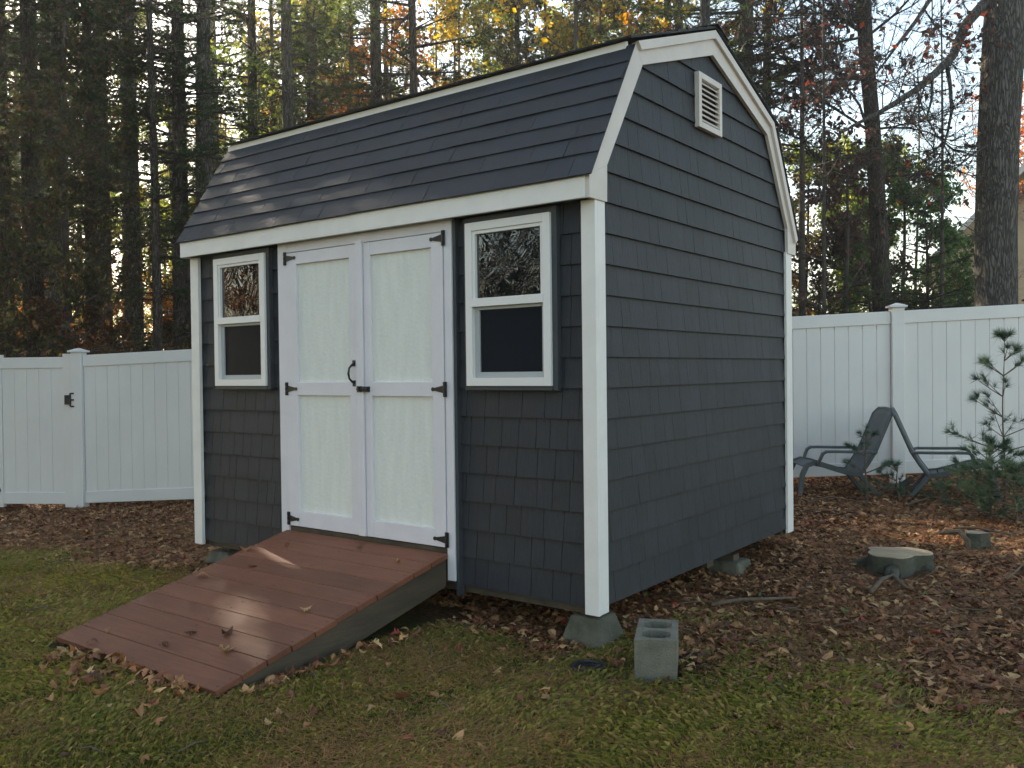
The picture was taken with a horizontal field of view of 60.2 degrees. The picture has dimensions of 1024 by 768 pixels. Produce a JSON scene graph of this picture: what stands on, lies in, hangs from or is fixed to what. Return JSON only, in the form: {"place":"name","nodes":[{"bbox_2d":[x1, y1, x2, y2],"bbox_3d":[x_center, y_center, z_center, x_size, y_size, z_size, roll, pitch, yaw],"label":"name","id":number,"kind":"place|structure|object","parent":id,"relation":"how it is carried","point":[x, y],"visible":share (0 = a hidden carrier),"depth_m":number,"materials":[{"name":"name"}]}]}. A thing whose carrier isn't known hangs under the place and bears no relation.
{"place":"outdoors","nodes":[
{"label":"outdoors","id":0,"kind":"place"},
{"bbox_2d":[0,473,1023,767],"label":"ground","id":1,"kind":"structure","parent":0,"point":[424,613],"depth_m":4.39,"materials":[{"name":"soil"}]},
{"bbox_2d":[0,138,40,248],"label":"understory tree","id":2,"kind":"object","parent":1,"relation":"on","point":[17,149],"visible":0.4,"depth_m":14.82,"materials":[{"name":"green plant"}]},
{"bbox_2d":[0,0,86,203],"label":"pine tree","id":3,"kind":"object","parent":1,"relation":"on","point":[9,41],"visible":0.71,"depth_m":13.73,"materials":[{"name":"green plant"}]},
{"bbox_2d":[0,0,115,357],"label":"pine tree","id":4,"kind":"object","parent":1,"relation":"on","point":[3,53],"visible":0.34,"depth_m":15.36,"materials":[{"name":"green plant"}]},
{"bbox_2d":[5,1,115,353],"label":"pine tree","id":5,"kind":"object","parent":1,"relation":"on","point":[46,296],"visible":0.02,"depth_m":22.66,"materials":[{"name":"green plant"}]},
{"bbox_2d":[7,2,117,323],"bbox_3d":[-10.901,-6.017,21.019,3.016,15.751,2.965,-1,1,-29],"label":"pine tree","id":6,"kind":"object","parent":1,"relation":"on","point":[14,163],"visible":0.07,"depth_m":20.73,"materials":[{"name":"green plant"}]},
{"bbox_2d":[7,0,121,331],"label":"pine tree","id":7,"kind":"object","parent":1,"relation":"on","point":[108,150],"visible":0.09,"depth_m":19.92,"materials":[{"name":"green plant"}]},
{"bbox_2d":[0,1,133,356],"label":"pine tree","id":8,"kind":"object","parent":1,"relation":"on","point":[31,289],"visible":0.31,"depth_m":14.89,"materials":[{"name":"green plant"}]},
{"bbox_2d":[21,294,113,356],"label":"understory tree","id":9,"kind":"object","parent":1,"relation":"on","point":[42,304],"visible":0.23,"depth_m":13.10,"materials":[{"name":"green plant"}]},
{"bbox_2d":[2,0,142,356],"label":"pine tree","id":10,"kind":"object","parent":1,"relation":"on","point":[53,46],"visible":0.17,"depth_m":16.49,"materials":[{"name":"green plant"}]},
{"bbox_2d":[5,0,143,351],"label":"pine tree","id":11,"kind":"object","parent":1,"relation":"on","point":[42,292],"visible":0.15,"depth_m":17.38,"materials":[{"name":"green plant"}]},
{"bbox_2d":[6,0,171,348],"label":"pine tree","id":12,"kind":"object","parent":1,"relation":"on","point":[89,118],"visible":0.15,"depth_m":16.88,"materials":[{"name":"green plant"}]},
{"bbox_2d":[0,0,190,355],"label":"understory tree","id":13,"kind":"object","parent":1,"relation":"on","point":[85,60],"visible":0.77,"depth_m":14.15,"materials":[{"name":"green plant"}]},
{"bbox_2d":[0,0,191,357],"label":"understory tree","id":14,"kind":"object","parent":1,"relation":"on","point":[30,103],"visible":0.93,"depth_m":12.13,"materials":[{"name":"green plant"}]},
{"bbox_2d":[20,5,171,330],"bbox_3d":[-12.613,-5.704,29.410,4.796,15.012,8.244,0,1,33],"label":"understory tree","id":15,"kind":"object","parent":1,"relation":"on","point":[112,194],"visible":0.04,"depth_m":29.23,"materials":[{"name":"green plant"}]},
{"bbox_2d":[60,302,136,353],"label":"understory tree","id":16,"kind":"object","parent":1,"relation":"on","point":[89,314],"visible":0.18,"depth_m":15.04,"materials":[{"name":"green plant"}]},
{"bbox_2d":[11,1,193,327],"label":"pine tree","id":17,"kind":"object","parent":1,"relation":"on","point":[106,240],"visible":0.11,"depth_m":22.15,"materials":[{"name":"green plant"}]},
{"bbox_2d":[38,6,217,347],"bbox_3d":[-7.780,-6.868,17.974,3.744,17.427,3.655,-1,1,-6],"label":"pine tree","id":18,"kind":"object","parent":1,"relation":"on","point":[134,309],"visible":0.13,"depth_m":17.85,"materials":[{"name":"green plant"}]},
{"bbox_2d":[98,318,173,353],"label":"understory tree","id":19,"kind":"object","parent":1,"relation":"on","point":[121,324],"visible":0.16,"depth_m":14.34,"materials":[{"name":"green plant"}]},
{"bbox_2d":[47,0,229,350],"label":"pine tree","id":20,"kind":"object","parent":1,"relation":"on","point":[156,233],"visible":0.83,"depth_m":13.90,"materials":[{"name":"green plant"}]},
{"bbox_2d":[120,222,172,350],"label":"understory tree","id":21,"kind":"object","parent":1,"relation":"on","point":[149,289],"visible":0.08,"depth_m":24.39,"materials":[{"name":"green plant"}]},
{"bbox_2d":[112,159,193,348],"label":"understory tree","id":22,"kind":"object","parent":1,"relation":"on","point":[169,267],"visible":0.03,"depth_m":31.29,"materials":[{"name":"green plant"}]},
{"bbox_2d":[122,0,195,334],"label":"pine tree","id":23,"kind":"object","parent":1,"relation":"on","point":[170,176],"visible":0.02,"depth_m":27.62,"materials":[{"name":"green plant"}]},
{"bbox_2d":[138,98,194,309],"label":"understory tree","id":24,"kind":"object","parent":1,"relation":"on","point":[162,126],"visible":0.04,"depth_m":32.02,"materials":[{"name":"green plant"}]},
{"bbox_2d":[143,196,194,348],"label":"understory tree","id":25,"kind":"object","parent":1,"relation":"on","point":[167,309],"visible":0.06,"depth_m":24.43,"materials":[{"name":"brown plant"}]},
{"bbox_2d":[100,0,268,351],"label":"pine tree","id":26,"kind":"object","parent":1,"relation":"on","point":[178,275],"visible":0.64,"depth_m":14.98,"materials":[{"name":"green plant"}]},
{"bbox_2d":[100,0,278,346],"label":"pine tree","id":27,"kind":"object","parent":1,"relation":"on","point":[185,175],"visible":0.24,"depth_m":16.89,"materials":[{"name":"green plant"}]},
{"bbox_2d":[103,0,285,342],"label":"pine tree","id":28,"kind":"object","parent":1,"relation":"on","point":[203,135],"visible":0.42,"depth_m":15.80,"materials":[{"name":"green plant"}]},
{"bbox_2d":[138,0,297,275],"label":"pine tree","id":29,"kind":"object","parent":1,"relation":"on","point":[213,26],"visible":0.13,"depth_m":24.67,"materials":[{"name":"green plant"}]},
{"bbox_2d":[204,547,239,564],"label":"deck pier","id":30,"kind":"structure","parent":1,"relation":"on","point":[215,555],"depth_m":6.01,"materials":[{"name":"concrete"}]},
{"bbox_2d":[176,23,799,616],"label":"garden shed","id":31,"kind":"structure","parent":30,"relation":"on","point":[522,333],"depth_m":4.86,"materials":[{"name":"grey paint"}]},
{"bbox_2d":[213,248,274,388],"bbox_3d":[-1.746,-0.410,5.711,0.580,0.887,0.054,0,1,37],"label":"window","id":32,"kind":"structure","parent":31,"relation":"in","point":[242,281],"depth_m":5.70,"materials":[{"name":"white plastic"}]},
{"bbox_2d":[283,241,369,535],"bbox_3d":[-1.098,0.028,5.205,0.733,1.677,0.095,0,1,37],"label":"door","id":33,"kind":"structure","parent":31,"relation":"in","point":[325,388],"depth_m":5.23,"materials":[{"name":"paint"}]},
{"bbox_2d":[363,230,448,547],"bbox_3d":[-0.580,0.029,4.841,0.614,1.672,0.057,0,1,37],"label":"door","id":34,"kind":"structure","parent":31,"relation":"in","point":[405,403],"depth_m":4.85,"materials":[{"name":"paint"}]},
{"bbox_2d":[463,205,561,390],"bbox_3d":[-0.012,-0.412,4.412,0.580,0.887,0.054,0,1,37],"label":"window","id":35,"kind":"structure","parent":31,"relation":"in","point":[512,267],"depth_m":4.40,"materials":[{"name":"white plastic"}]},
{"bbox_2d":[39,626,423,716],"bbox_3d":[-1.234,1.221,3.814,1.728,0.095,0.936,-1,1,-7],"label":"leaf drift","id":36,"kind":"object","parent":1,"relation":"on","point":[176,683],"visible":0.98,"depth_m":3.76,"materials":[{"name":"plant"}]},
{"bbox_2d":[97,0,389,274],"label":"understory tree","id":37,"kind":"object","parent":1,"relation":"on","point":[338,6],"visible":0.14,"depth_m":20.66,"materials":[{"name":"green plant"}]},
{"bbox_2d":[191,68,306,207],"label":"understory tree","id":38,"kind":"object","parent":1,"relation":"on","point":[260,88],"visible":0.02,"depth_m":23.39,"materials":[{"name":"green plant"}]},
{"bbox_2d":[56,530,447,696],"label":"ramp","id":39,"kind":"structure","parent":1,"relation":"on","point":[349,592],"depth_m":4.32,"materials":[{"name":"wood"}]},
{"bbox_2d":[186,0,320,158],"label":"pine tree","id":40,"kind":"object","parent":1,"relation":"on","point":[249,20],"visible":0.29,"depth_m":19.77,"materials":[{"name":"green plant"}]},
{"bbox_2d":[226,0,305,151],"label":"pine tree","id":41,"kind":"object","parent":1,"relation":"on","point":[271,21],"visible":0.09,"depth_m":23.83,"materials":[{"name":"green plant"}]},
{"bbox_2d":[223,0,365,114],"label":"understory tree","id":42,"kind":"object","parent":1,"relation":"on","point":[278,18],"visible":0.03,"depth_m":25.84,"materials":[{"name":"green plant"}]},
{"bbox_2d":[212,0,378,157],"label":"pine tree","id":43,"kind":"object","parent":1,"relation":"on","point":[287,66],"visible":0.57,"depth_m":17.32,"materials":[{"name":"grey plant"}]},
{"bbox_2d":[256,0,368,123],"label":"pine tree","id":44,"kind":"object","parent":1,"relation":"on","point":[343,64],"visible":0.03,"depth_m":23.90,"materials":[{"name":"green plant"}]},
{"bbox_2d":[231,0,395,141],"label":"pine tree","id":45,"kind":"object","parent":1,"relation":"on","point":[309,76],"visible":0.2,"depth_m":20.66,"materials":[{"name":"green plant"}]},
{"bbox_2d":[323,69,364,115],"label":"understory tree","id":46,"kind":"object","parent":1,"relation":"on","point":[340,107],"visible":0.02,"depth_m":21.89,"materials":[{"name":"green plant"}]},
{"bbox_2d":[302,0,409,112],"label":"pine tree","id":47,"kind":"object","parent":1,"relation":"on","point":[350,30],"visible":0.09,"depth_m":23.25,"materials":[{"name":"green plant"}]},
{"bbox_2d":[317,18,403,113],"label":"understory tree","id":48,"kind":"object","parent":1,"relation":"on","point":[355,57],"visible":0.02,"depth_m":29.85,"materials":[{"name":"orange plant"}]},
{"bbox_2d":[302,0,439,113],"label":"pine tree","id":49,"kind":"object","parent":1,"relation":"on","point":[404,83],"visible":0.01,"depth_m":30.17,"materials":[{"name":"green plant"}]},
{"bbox_2d":[294,0,463,108],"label":"pine tree","id":50,"kind":"object","parent":1,"relation":"on","point":[377,74],"visible":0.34,"depth_m":18.79,"materials":[{"name":"green plant"}]},
{"bbox_2d":[333,0,429,100],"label":"pine tree","id":51,"kind":"object","parent":1,"relation":"on","point":[385,65],"visible":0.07,"depth_m":27.98,"materials":[{"name":"green plant"}]},
{"bbox_2d":[295,1,475,122],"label":"understory tree","id":52,"kind":"object","parent":1,"relation":"on","point":[392,42],"visible":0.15,"depth_m":21.07,"materials":[{"name":"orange plant"}]},
{"bbox_2d":[294,0,510,110],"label":"pine tree","id":53,"kind":"object","parent":1,"relation":"on","point":[411,57],"visible":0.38,"depth_m":16.83,"materials":[{"name":"green plant"}]},
{"bbox_2d":[381,2,478,98],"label":"understory tree","id":54,"kind":"object","parent":1,"relation":"on","point":[396,65],"visible":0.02,"depth_m":28.37,"materials":[{"name":"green plant"}]},
{"bbox_2d":[367,0,497,85],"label":"understory tree","id":55,"kind":"object","parent":1,"relation":"on","point":[452,5],"visible":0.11,"depth_m":23.82,"materials":[{"name":"yellow plant"}]},
{"bbox_2d":[422,0,531,89],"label":"understory tree","id":56,"kind":"object","parent":1,"relation":"on","point":[467,29],"visible":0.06,"depth_m":25.71,"materials":[{"name":"yellow plant"}]},
{"bbox_2d":[460,0,551,74],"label":"understory tree","id":57,"kind":"object","parent":1,"relation":"on","point":[504,18],"visible":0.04,"depth_m":25.55,"materials":[{"name":"yellow plant"}]},
{"bbox_2d":[0,470,1023,767],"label":"fallen leaves","id":58,"kind":"object","parent":1,"relation":"on","point":[48,518],"depth_m":5.00,"materials":[{"name":"plant"}]},
{"bbox_2d":[710,596,794,606],"bbox_3d":[1.300,1.176,4.803,0.495,0.027,0.065,-1,1,-12],"label":"fallen stick","id":59,"kind":"object","parent":58,"relation":"on","point":[720,602],"visible":1,"depth_m":4.81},
{"bbox_2d":[868,574,914,593],"bbox_3d":[2.105,1.139,5.007,0.290,0.071,0.177,-1,1,-17],"label":"fallen stick","id":60,"kind":"object","parent":58,"relation":"on","point":[876,585],"visible":1,"depth_m":5.02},
{"bbox_2d":[0,543,1023,767],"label":"lawn grass","id":61,"kind":"structure","parent":1,"relation":"on","point":[645,725],"depth_m":3.36,"materials":[{"name":"plant"}]},
{"bbox_2d":[0,493,1023,767],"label":"pine straw","id":62,"kind":"object","parent":1,"relation":"on","point":[484,725],"visible":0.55,"depth_m":3.66,"materials":[{"name":"brown plant"}]},
{"bbox_2d":[461,0,573,75],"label":"understory tree","id":63,"kind":"object","parent":1,"relation":"on","point":[525,52],"visible":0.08,"depth_m":23.42,"materials":[{"name":"yellow plant"}]},
{"bbox_2d":[482,0,558,67],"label":"pine tree","id":64,"kind":"object","parent":1,"relation":"on","point":[518,30],"visible":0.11,"depth_m":23.43,"materials":[{"name":"green plant"}]},
{"bbox_2d":[67,303,1023,507],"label":"vinyl fence","id":65,"kind":"object","parent":1,"relation":"on","point":[132,425],"visible":0.28,"depth_m":9.45,"materials":[{"name":"plastic"}]},
{"bbox_2d":[534,0,634,55],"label":"understory tree","id":66,"kind":"object","parent":1,"relation":"on","point":[558,5],"visible":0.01,"depth_m":28.03,"materials":[{"name":"yellow plant"}]},
{"bbox_2d":[485,0,690,71],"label":"understory tree","id":67,"kind":"object","parent":1,"relation":"on","point":[550,39],"visible":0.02,"depth_m":20.17,"materials":[{"name":"yellow plant"}]},
{"bbox_2d":[571,659,606,672],"bbox_3d":[0.334,1.244,3.847,0.156,0.046,0.156,0,1,37],"label":"drain cap","id":68,"kind":"object","parent":1,"relation":"on","point":[592,663],"visible":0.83,"depth_m":3.86,"materials":[{"name":"black plastic"}]},
{"bbox_2d":[562,612,624,648],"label":"deck pier","id":69,"kind":"structure","parent":1,"relation":"on","point":[591,630],"depth_m":4.21,"materials":[{"name":"concrete"}]},
{"bbox_2d":[548,0,659,54],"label":"understory tree","id":70,"kind":"object","parent":1,"relation":"on","point":[588,15],"visible":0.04,"depth_m":23.23,"materials":[{"name":"yellow plant"}]},
{"bbox_2d":[551,0,697,51],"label":"understory tree","id":71,"kind":"object","parent":1,"relation":"on","point":[563,23],"visible":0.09,"depth_m":21.93,"materials":[{"name":"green plant"}]},
{"bbox_2d":[634,618,678,681],"bbox_3d":[0.626,1.148,3.815,0.175,0.183,0.310,-1,1,12],"label":"cinder block","id":72,"kind":"object","parent":1,"relation":"on","point":[656,648],"depth_m":3.67,"materials":[{"name":"concrete"}]},
{"bbox_2d":[610,0,733,48],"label":"pine tree","id":73,"kind":"object","parent":1,"relation":"on","point":[680,26],"visible":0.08,"depth_m":20.82,"materials":[{"name":"green plant"}]},
{"bbox_2d":[618,0,737,49],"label":"pine tree","id":74,"kind":"object","parent":1,"relation":"on","point":[658,8],"visible":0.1,"depth_m":21.86,"materials":[{"name":"green plant"}]},
{"bbox_2d":[607,0,795,162],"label":"understory tree","id":75,"kind":"object","parent":1,"relation":"on","point":[632,10],"depth_m":22.55,"materials":[{"name":"green plant"}]},
{"bbox_2d":[616,3,797,291],"bbox_3d":[3.261,-3.065,18.473,5.179,9.086,4.714,-1,1,-34],"label":"understory tree","id":76,"kind":"object","parent":1,"relation":"on","point":[626,21],"visible":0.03,"depth_m":17.37,"materials":[{"name":"green plant"}]},
{"bbox_2d":[648,0,786,135],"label":"pine tree","id":77,"kind":"object","parent":1,"relation":"on","point":[704,15],"visible":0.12,"depth_m":14.33,"materials":[{"name":"green plant"}]},
{"bbox_2d":[706,552,750,576],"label":"deck pier","id":78,"kind":"structure","parent":1,"relation":"on","point":[733,563],"depth_m":5.53,"materials":[{"name":"concrete"}]},
{"bbox_2d":[585,0,901,208],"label":"pine tree","id":79,"kind":"object","parent":1,"relation":"on","point":[650,10],"visible":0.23,"depth_m":16.82,"materials":[{"name":"green plant"}]},
{"bbox_2d":[690,2,864,209],"bbox_3d":[6.566,-6.707,22.051,4.628,16.508,4.740,-1,1,-18],"label":"pine tree","id":80,"kind":"object","parent":1,"relation":"on","point":[720,16],"visible":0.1,"depth_m":21.95,"materials":[{"name":"green plant"}]},
{"bbox_2d":[641,0,977,311],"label":"oak tree","id":81,"kind":"object","parent":1,"relation":"on","point":[879,256],"visible":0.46,"depth_m":15.34,"materials":[{"name":"brown plant"}]},
{"bbox_2d":[782,132,866,316],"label":"leafy tree","id":82,"kind":"object","parent":1,"relation":"on","point":[815,231],"visible":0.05,"depth_m":24.84,"materials":[{"name":"green plant"}]},
{"bbox_2d":[792,273,867,314],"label":"pine tree","id":83,"kind":"object","parent":1,"relation":"on","point":[820,301],"visible":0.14,"depth_m":17.86,"materials":[{"name":"green plant"}]},
{"bbox_2d":[774,0,905,316],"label":"oak tree","id":84,"kind":"object","parent":1,"relation":"on","point":[803,103],"visible":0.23,"depth_m":14.88,"materials":[{"name":"brown plant"}]},
{"bbox_2d":[793,406,892,496],"bbox_3d":[3.249,0.680,8.783,0.945,0.905,0.588,-1,1,3],"label":"garden chair","id":85,"kind":"object","parent":1,"relation":"on","point":[880,418],"visible":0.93,"depth_m":8.62,"materials":[{"name":"grey plastic"}]},
{"bbox_2d":[776,0,916,314],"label":"bare tree","id":86,"kind":"object","parent":1,"relation":"on","point":[823,307],"visible":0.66,"depth_m":12.94,"materials":[{"name":"brown plant"}]},
{"bbox_2d":[784,134,927,315],"bbox_3d":[9.050,-2.912,24.060,4.638,8.253,4.884,-1,1,-24],"label":"leafy tree","id":87,"kind":"object","parent":1,"relation":"on","point":[828,212],"visible":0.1,"depth_m":23.34,"materials":[{"name":"green plant"}]},
{"bbox_2d":[792,125,925,315],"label":"oak tree","id":88,"kind":"object","parent":1,"relation":"on","point":[836,247],"visible":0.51,"depth_m":17.60,"materials":[{"name":"green plant"}]},
{"bbox_2d":[841,424,904,504],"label":"pine sapling","id":89,"kind":"object","parent":1,"relation":"on","point":[884,464],"visible":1,"depth_m":7.93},
{"bbox_2d":[827,261,918,313],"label":"pine tree","id":90,"kind":"object","parent":1,"relation":"on","point":[848,302],"visible":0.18,"depth_m":14.43,"materials":[{"name":"green plant"}]},
{"bbox_2d":[734,0,1023,306],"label":"oak tree","id":91,"kind":"object","parent":1,"relation":"on","point":[994,238],"visible":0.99,"depth_m":12.17,"materials":[{"name":"brown plant"}]},
{"bbox_2d":[849,547,939,582],"bbox_3d":[2.448,1.138,5.503,0.599,0.182,0.646,-1,1,-13],"label":"tree stump","id":92,"kind":"object","parent":1,"relation":"on","point":[901,562],"visible":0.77,"depth_m":5.46,"materials":[{"name":"grey plant"}]},
{"bbox_2d":[867,456,924,501],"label":"pine sapling","id":93,"kind":"object","parent":1,"relation":"on","point":[895,463],"visible":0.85,"depth_m":8.25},
{"bbox_2d":[829,134,973,311],"bbox_3d":[9.555,-2.428,21.072,3.818,7.192,4.209,-1,1,12],"label":"leafy tree","id":94,"kind":"object","parent":1,"relation":"on","point":[962,242],"visible":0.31,"depth_m":21.12,"materials":[{"name":"green plant"}]},
{"bbox_2d":[848,212,973,309],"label":"pine tree","id":95,"kind":"object","parent":1,"relation":"on","point":[927,299],"visible":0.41,"depth_m":13.43,"materials":[{"name":"green plant"}]},
{"bbox_2d":[866,59,974,297],"bbox_3d":[12.057,-4.292,26.010,4.621,10.808,3.334,-1,1,-42],"label":"bare tree","id":96,"kind":"object","parent":1,"relation":"on","point":[916,253],"visible":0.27,"depth_m":25.82,"materials":[{"name":"brown plant"}]},
{"bbox_2d":[859,0,1023,306],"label":"bare tree","id":97,"kind":"object","parent":1,"relation":"on","point":[941,250],"visible":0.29,"depth_m":17.96,"materials":[{"name":"brown plant"}]},
{"bbox_2d":[890,407,999,498],"bbox_3d":[4.160,0.672,8.527,0.945,0.905,0.588,0,1,24],"label":"garden chair","id":98,"kind":"object","parent":1,"relation":"on","point":[928,474],"visible":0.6,"depth_m":8.43,"materials":[{"name":"grey plastic"}]},
{"bbox_2d":[939,529,991,549],"bbox_3d":[3.120,1.083,6.073,0.214,0.189,0.273,-1,1,-25],"label":"tree stump","id":99,"kind":"object","parent":1,"relation":"on","point":[974,539],"visible":0.81,"depth_m":5.98,"materials":[{"name":"grey plant"}]},
{"bbox_2d":[919,164,1023,306],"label":"house","id":100,"kind":"structure","parent":1,"relation":"on","point":[966,231],"depth_m":30.02,"materials":[{"name":"grey"}]},
{"bbox_2d":[926,431,1023,520],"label":"pine sapling","id":101,"kind":"object","parent":1,"relation":"on","point":[990,440],"visible":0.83,"depth_m":7.16,"materials":[{"name":"plant"}]},
{"bbox_2d":[939,325,1023,511],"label":"pine sapling","id":102,"kind":"object","parent":1,"relation":"on","point":[1000,335],"visible":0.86,"depth_m":7.43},
{"bbox_2d":[953,75,1023,220],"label":"maple tree","id":103,"kind":"object","parent":1,"relation":"on","point":[1021,154],"visible":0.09,"depth_m":30.07,"materials":[{"name":"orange plant"}]},
{"bbox_3d":[-6.204,0.638,10.479,0.176,2.034,0.176,-1,1,6],"label":"gate post","id":104,"kind":"object","parent":1,"relation":"on","visible":0},
{"bbox_2d":[0,354,73,506],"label":"vinyl gate","id":105,"kind":"structure","parent":104,"relation":"attached to","point":[36,467],"depth_m":10.40,"materials":[{"name":"white plastic"}]},
{"bbox_2d":[6,0,1023,331],"label":"sky","id":106,"kind":"structure","parent":0,"point":[957,211],"materials":[{"name":"white"}]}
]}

